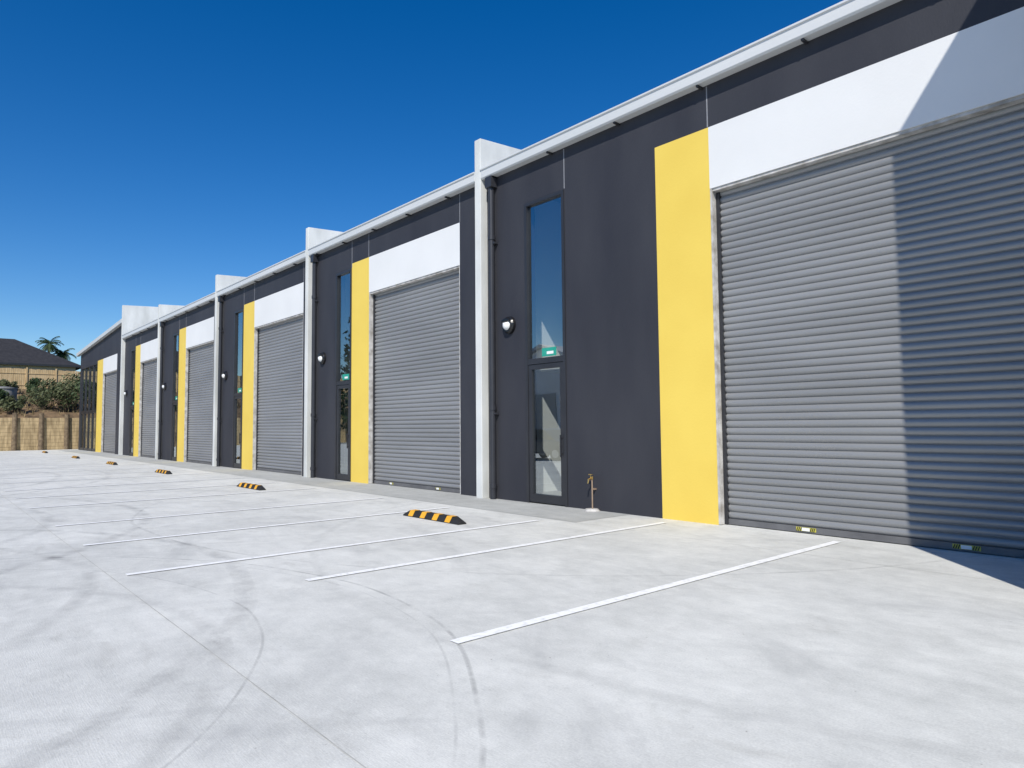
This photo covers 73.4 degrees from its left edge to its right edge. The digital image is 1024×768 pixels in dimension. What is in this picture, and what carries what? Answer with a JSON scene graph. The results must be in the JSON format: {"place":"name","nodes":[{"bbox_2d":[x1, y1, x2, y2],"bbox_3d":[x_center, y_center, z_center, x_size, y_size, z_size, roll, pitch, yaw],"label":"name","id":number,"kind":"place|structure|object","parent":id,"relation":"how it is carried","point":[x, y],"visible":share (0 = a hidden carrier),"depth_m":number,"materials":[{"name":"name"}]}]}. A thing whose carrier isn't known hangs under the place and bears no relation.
{"place":"outdoors","nodes":[
{"label":"outdoors","id":0,"kind":"place"},
{"bbox_2d":[0,428,63,443],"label":"hill terrace","id":1,"kind":"structure","parent":0,"point":[34,439],"depth_m":67.93,"materials":[{"name":"brown wood"}]},
{"bbox_2d":[0,364,75,387],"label":"walls","id":2,"kind":"structure","parent":1,"relation":"on","point":[39,367],"depth_m":77.74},
{"bbox_2d":[0,338,80,367],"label":"hip roof","id":3,"kind":"structure","parent":2,"relation":"on","point":[14,351],"depth_m":78.77,"materials":[{"name":"tile"}]},
{"bbox_2d":[0,362,80,369],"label":"eaves gutter","id":4,"kind":"object","parent":2,"relation":"attached to","point":[30,364],"depth_m":77.35,"materials":[{"name":"metal"}]},
{"bbox_2d":[35,336,63,354],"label":"palm tree","id":5,"kind":"object","parent":1,"relation":"on","point":[49,346],"visible":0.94,"depth_m":90.30,"materials":[{"name":"green plant"}]},
{"bbox_2d":[51,348,75,360],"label":"palm tree","id":6,"kind":"object","parent":1,"relation":"on","point":[63,354],"visible":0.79,"depth_m":92.15,"materials":[{"name":"green plant"}]},
{"bbox_2d":[0,386,79,417],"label":"earth bank","id":7,"kind":"structure","parent":0,"point":[54,413],"depth_m":57.16,"materials":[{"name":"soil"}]},
{"bbox_2d":[0,389,9,408],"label":"shrub","id":8,"kind":"object","parent":7,"relation":"on","point":[3,394],"visible":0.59,"depth_m":56.25,"materials":[{"name":"green plant"}]},
{"bbox_2d":[0,386,17,421],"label":"water tank","id":9,"kind":"object","parent":7,"relation":"on","point":[12,391],"visible":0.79,"depth_m":57.77,"materials":[{"name":"metal"}]},
{"bbox_2d":[0,378,18,390],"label":"shrub","id":10,"kind":"object","parent":7,"relation":"on","point":[6,383],"visible":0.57,"depth_m":63.10,"materials":[{"name":"green plant"}]},
{"bbox_2d":[0,394,27,412],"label":"shrub","id":11,"kind":"object","parent":7,"relation":"on","point":[11,403],"visible":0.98,"depth_m":55.49,"materials":[{"name":"green plant"}]},
{"bbox_2d":[25,377,46,394],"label":"shrub","id":12,"kind":"object","parent":7,"relation":"on","point":[34,382],"visible":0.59,"depth_m":61.72,"materials":[{"name":"green plant"}]},
{"bbox_2d":[0,367,79,388],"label":"timber fence","id":13,"kind":"object","parent":7,"relation":"on","point":[23,376],"visible":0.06,"depth_m":67.24,"materials":[{"name":"brown wood"}]},
{"bbox_2d":[27,386,58,410],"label":"shrub","id":14,"kind":"object","parent":7,"relation":"on","point":[43,400],"visible":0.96,"depth_m":57.21,"materials":[{"name":"green plant"}]},
{"bbox_2d":[25,378,71,408],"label":"shrub","id":15,"kind":"object","parent":7,"relation":"on","point":[53,384],"visible":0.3,"depth_m":58.63,"materials":[{"name":"green plant"}]},
{"bbox_2d":[37,378,79,411],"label":"shrub","id":16,"kind":"object","parent":7,"relation":"on","point":[66,390],"visible":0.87,"depth_m":58.35,"materials":[{"name":"green plant"}]},
{"bbox_2d":[52,372,80,407],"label":"shrub","id":17,"kind":"object","parent":7,"relation":"on","point":[76,377],"visible":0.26,"depth_m":60.12,"materials":[{"name":"green plant"}]},
{"bbox_2d":[66,377,79,404],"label":"shrub","id":18,"kind":"object","parent":7,"relation":"on","point":[75,393],"visible":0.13,"depth_m":58.21,"materials":[{"name":"green plant"}]},
{"bbox_2d":[0,0,842,376],"label":"sky","id":19,"kind":"structure","parent":0,"point":[151,151],"materials":[{"name":"blue"}]},
{"bbox_2d":[0,449,1023,767],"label":"concrete yard","id":20,"kind":"structure","parent":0,"point":[844,653],"depth_m":5.33,"materials":[{"name":"grey concrete"}]},
{"bbox_2d":[11,413,69,450],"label":"posts","id":21,"kind":"object","parent":20,"relation":"on","point":[40,432],"visible":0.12,"depth_m":55.30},
{"bbox_2d":[106,461,117,464],"bbox_3d":[-18.674,3.688,32.068,0.177,0.113,1.720,2,-5,-41],"label":"wheel stop","id":22,"kind":"object","parent":20,"relation":"on","point":[111,463],"visible":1,"depth_m":31.72,"materials":[{"name":"black rubber"}]},
{"bbox_2d":[155,469,171,473],"bbox_3d":[-12.881,3.234,25.392,0.177,0.113,1.720,2,-5,-41],"label":"wheel stop","id":23,"kind":"object","parent":20,"relation":"on","point":[163,471],"visible":1,"depth_m":25.15,"materials":[{"name":"black rubber"}]},
{"bbox_2d":[237,482,265,489],"bbox_3d":[-7.134,2.785,18.770,0.177,0.113,1.720,2,-5,-41],"label":"wheel stop","id":24,"kind":"object","parent":20,"relation":"on","point":[251,486],"visible":1,"depth_m":18.59,"materials":[{"name":"black rubber"}]},
{"bbox_2d":[59,450,629,521],"bbox_3d":[-16.597,3.816,33.530,2.000,0.001,56.300,2,-5,-41],"label":"concrete apron","id":25,"kind":"object","parent":20,"relation":"on","point":[551,511],"visible":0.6,"depth_m":16.94,"materials":[{"name":"grey concrete"}]},
{"bbox_2d":[584,474,599,511],"bbox_3d":[1.526,2.079,13.181,0.319,0.700,0.319,2,-5,-41],"label":"garden tap","id":26,"kind":"object","parent":25,"relation":"on","point":[592,509],"visible":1,"depth_m":13.17,"materials":[{"name":"gold metal"}]},
{"bbox_2d":[0,453,838,643],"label":"parking markings","id":27,"kind":"object","parent":20,"relation":"on","point":[536,620],"visible":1,"depth_m":8.54,"materials":[{"name":"paint"}]},
{"bbox_2d":[403,509,465,524],"bbox_3d":[-1.394,2.336,12.154,0.177,0.113,1.720,2,-5,-41],"label":"wheel stop","id":28,"kind":"object","parent":20,"relation":"on","point":[445,518],"visible":1,"depth_m":11.99,"materials":[{"name":"black rubber"}]},
{"bbox_2d":[3,468,1023,767],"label":"concrete joints","id":29,"kind":"object","parent":20,"relation":"on","point":[257,686],"visible":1,"depth_m":5.35,"materials":[{"name":"grey concrete"}]},
{"bbox_2d":[78,0,1023,524],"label":"walls","id":30,"kind":"structure","parent":20,"relation":"on","point":[640,380],"depth_m":12.75,"materials":[{"name":"grey paint"}]},
{"bbox_2d":[222,371,227,379],"bbox_3d":[-12.278,-0.360,29.302,0.171,0.400,0.400,2,-5,-41],"label":"wall lamp","id":31,"kind":"object","parent":30,"relation":"attached to","point":[224,375],"visible":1,"depth_m":29.21,"materials":[{"name":"black plastic"}]},
{"bbox_2d":[318,352,325,363],"bbox_3d":[-6.197,-0.835,22.294,0.171,0.400,0.400,2,-5,-41],"label":"wall lamp","id":32,"kind":"object","parent":30,"relation":"attached to","point":[322,358],"visible":1,"depth_m":22.20,"materials":[{"name":"black plastic"}]},
{"bbox_2d":[80,190,567,506],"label":"window frames","id":33,"kind":"structure","parent":30,"relation":"attached to","point":[532,365],"depth_m":14.99,"materials":[{"name":"black metal"}]},
{"bbox_2d":[81,311,242,463],"bbox_3d":[-16.674,0.563,34.539,0.010,6.225,54.260,2,-5,-41],"label":"window glass","id":34,"kind":"object","parent":33,"relation":"in","point":[238,368],"visible":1,"depth_m":35.33,"materials":[{"name":"blue glass"}]},
{"bbox_2d":[133,346,555,404],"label":"window labels","id":35,"kind":"object","parent":34,"relation":"attached to","point":[549,351],"depth_m":14.52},
{"bbox_2d":[158,175,498,498],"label":"downpipes","id":36,"kind":"object","parent":30,"relation":"attached to","point":[490,183],"visible":1,"depth_m":22.37,"materials":[{"name":"black metal"}]},
{"bbox_2d":[179,86,707,331],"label":"panel joints","id":37,"kind":"object","parent":30,"relation":"attached to","point":[564,181],"visible":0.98,"depth_m":14.21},
{"bbox_2d":[132,38,807,335],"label":"gutter brackets","id":38,"kind":"object","parent":30,"relation":"attached to","point":[804,41],"visible":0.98,"depth_m":14.46,"materials":[{"name":"grey metal"}]},
{"bbox_2d":[501,316,515,333],"bbox_3d":[-0.110,-1.312,15.279,0.171,0.400,0.400,2,-5,-41],"label":"wall lamp","id":39,"kind":"object","parent":30,"relation":"attached to","point":[508,325],"visible":1,"depth_m":15.20,"materials":[{"name":"black plastic"}]},
{"bbox_2d":[101,94,1023,524],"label":"door reveals","id":40,"kind":"structure","parent":30,"relation":"attached to","point":[1015,100],"depth_m":11.43,"materials":[{"name":"grey metal"}]},
{"bbox_2d":[103,192,729,523],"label":"door guides","id":41,"kind":"object","parent":40,"relation":"attached to","point":[722,363],"depth_m":11.49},
{"bbox_2d":[104,102,1023,549],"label":"roller doors","id":42,"kind":"structure","parent":40,"relation":"attached to","point":[874,332],"depth_m":9.89,"materials":[{"name":"metal"}]},
{"bbox_2d":[103,451,1023,557],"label":"door bottom rails","id":43,"kind":"object","parent":42,"relation":"attached to","point":[928,543],"depth_m":9.79,"materials":[{"name":"grey metal"}]},
{"bbox_2d":[389,482,980,550],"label":"hazard labels","id":44,"kind":"object","parent":43,"relation":"attached to","point":[967,547],"visible":1,"depth_m":8.76,"materials":[{"name":"yellow plastic"}]},
{"label":"ground","id":45,"kind":"structure","parent":0,"visible":0},
{"bbox_2d":[0,418,78,450],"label":"timber boards","id":46,"kind":"object","parent":45,"relation":"on","point":[25,428],"visible":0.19,"depth_m":55.33,"materials":[{"name":"brown wood"}]},
{"bbox_2d":[118,138,560,497],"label":"fin walls","id":47,"kind":"structure","parent":45,"relation":"on","point":[487,152],"depth_m":16.85,"materials":[{"name":"concrete"}]},
{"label":"rear walls","id":48,"kind":"object","parent":45,"relation":"on","visible":0},
{"bbox_2d":[344,200,562,495],"bbox_3d":[-13.832,0.119,34.956,4.298,7.488,58.145,2,-5,-41],"label":"interior","id":49,"kind":"object","parent":48,"relation":"attached to","point":[548,283],"depth_m":17.13,"materials":[{"name":"glass"}]},
{"bbox_3d":[-3.104,-4.376,32.802,17.990,1.200,77.100,2,-5,-41],"label":"roof","id":50,"kind":"object","parent":48,"relation":"on","visible":0},
{"bbox_2d":[76,0,901,356],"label":"gutter","id":51,"kind":"object","parent":50,"relation":"attached to","point":[830,18],"visible":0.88,"depth_m":13.10,"materials":[{"name":"metal"}]}
]}

